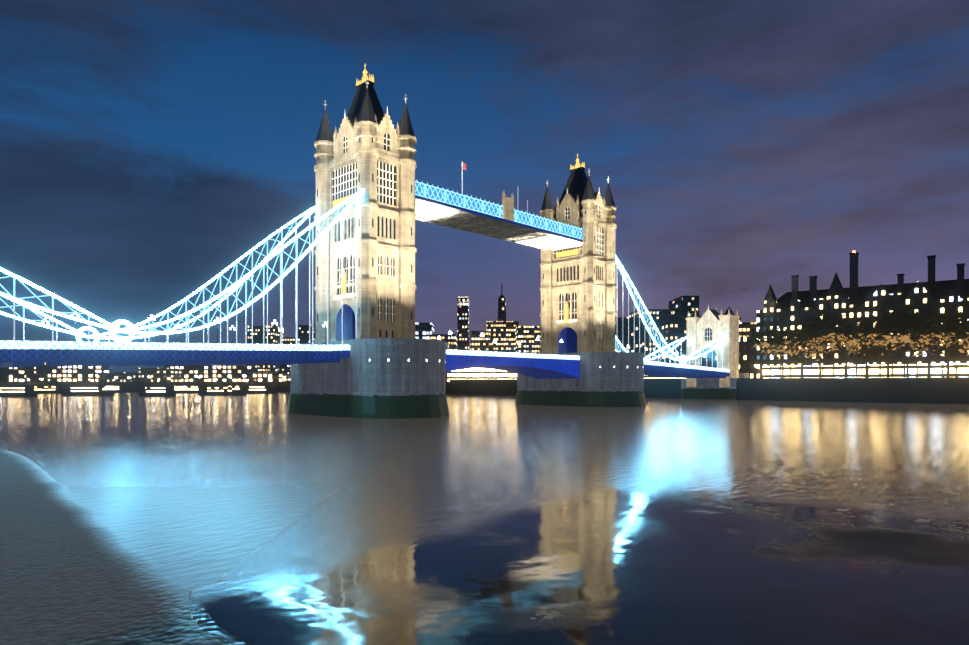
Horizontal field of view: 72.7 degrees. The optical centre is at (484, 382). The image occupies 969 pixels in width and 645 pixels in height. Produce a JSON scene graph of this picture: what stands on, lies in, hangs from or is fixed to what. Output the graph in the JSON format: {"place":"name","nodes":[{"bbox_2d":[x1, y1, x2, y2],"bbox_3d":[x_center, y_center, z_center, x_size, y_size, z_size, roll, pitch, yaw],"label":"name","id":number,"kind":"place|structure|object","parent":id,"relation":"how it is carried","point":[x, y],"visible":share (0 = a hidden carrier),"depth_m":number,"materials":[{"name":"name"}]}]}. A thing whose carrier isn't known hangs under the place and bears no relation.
{"place":"outdoors","nodes":[
{"label":"outdoors","id":0,"kind":"place"},
{"bbox_2d":[0,392,968,644],"bbox_3d":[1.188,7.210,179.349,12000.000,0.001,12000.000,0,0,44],"label":"river","id":1,"kind":"structure","parent":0,"point":[131,518],"depth_m":33.64,"materials":[{"name":"grey liquid"}]},
{"bbox_2d":[0,379,276,396],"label":"moored boats","id":2,"kind":"object","parent":1,"relation":"on","point":[95,391],"visible":0.9,"depth_m":366.16,"materials":[{"name":"grey"}]},
{"bbox_2d":[287,338,645,418],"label":"bridge piers","id":3,"kind":"structure","parent":1,"relation":"on","point":[387,378],"depth_m":138.50,"materials":[{"name":"grey stone"}]},
{"bbox_2d":[314,65,615,353],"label":"bridge towers","id":4,"kind":"structure","parent":3,"relation":"on","point":[369,149],"depth_m":148.07,"materials":[{"name":"beige stone"}]},
{"bbox_2d":[415,162,582,250],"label":"level walkways","id":5,"kind":"structure","parent":4,"relation":"on","point":[506,220],"depth_m":174.47,"materials":[{"name":"white paint"}]},
{"bbox_2d":[681,306,748,399],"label":"abutment towers","id":6,"kind":"structure","parent":1,"relation":"on","point":[709,326],"depth_m":275.30,"materials":[{"name":"stone"}]},
{"bbox_2d":[0,196,722,368],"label":"rods","id":7,"kind":"object","parent":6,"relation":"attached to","point":[281,274],"visible":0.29,"depth_m":129.66,"materials":[{"name":"white paint"}]},
{"bbox_2d":[0,189,727,364],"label":"suspension chains","id":8,"kind":"object","parent":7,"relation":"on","point":[113,328],"visible":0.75,"depth_m":120.40,"materials":[{"name":"white metal"}]},
{"bbox_2d":[0,310,729,378],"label":"bridge deck","id":9,"kind":"structure","parent":6,"relation":"on","point":[75,352],"depth_m":121.53,"materials":[{"name":"blue metal"}]},
{"bbox_2d":[0,251,968,403],"bbox_3d":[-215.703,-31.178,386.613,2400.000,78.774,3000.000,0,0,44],"label":"city buildings","id":10,"kind":"structure","parent":0,"point":[764,381],"depth_m":280.81,"materials":[{"name":"grey"}]},
{"bbox_2d":[0,0,968,371],"label":"sky","id":11,"kind":"structure","parent":0,"point":[744,147],"materials":[{"name":"blue"}]},
{"bbox_2d":[746,304,968,377],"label":"embankment tree","id":12,"kind":"object","parent":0,"point":[897,323],"depth_m":243.74,"materials":[{"name":"plant"}]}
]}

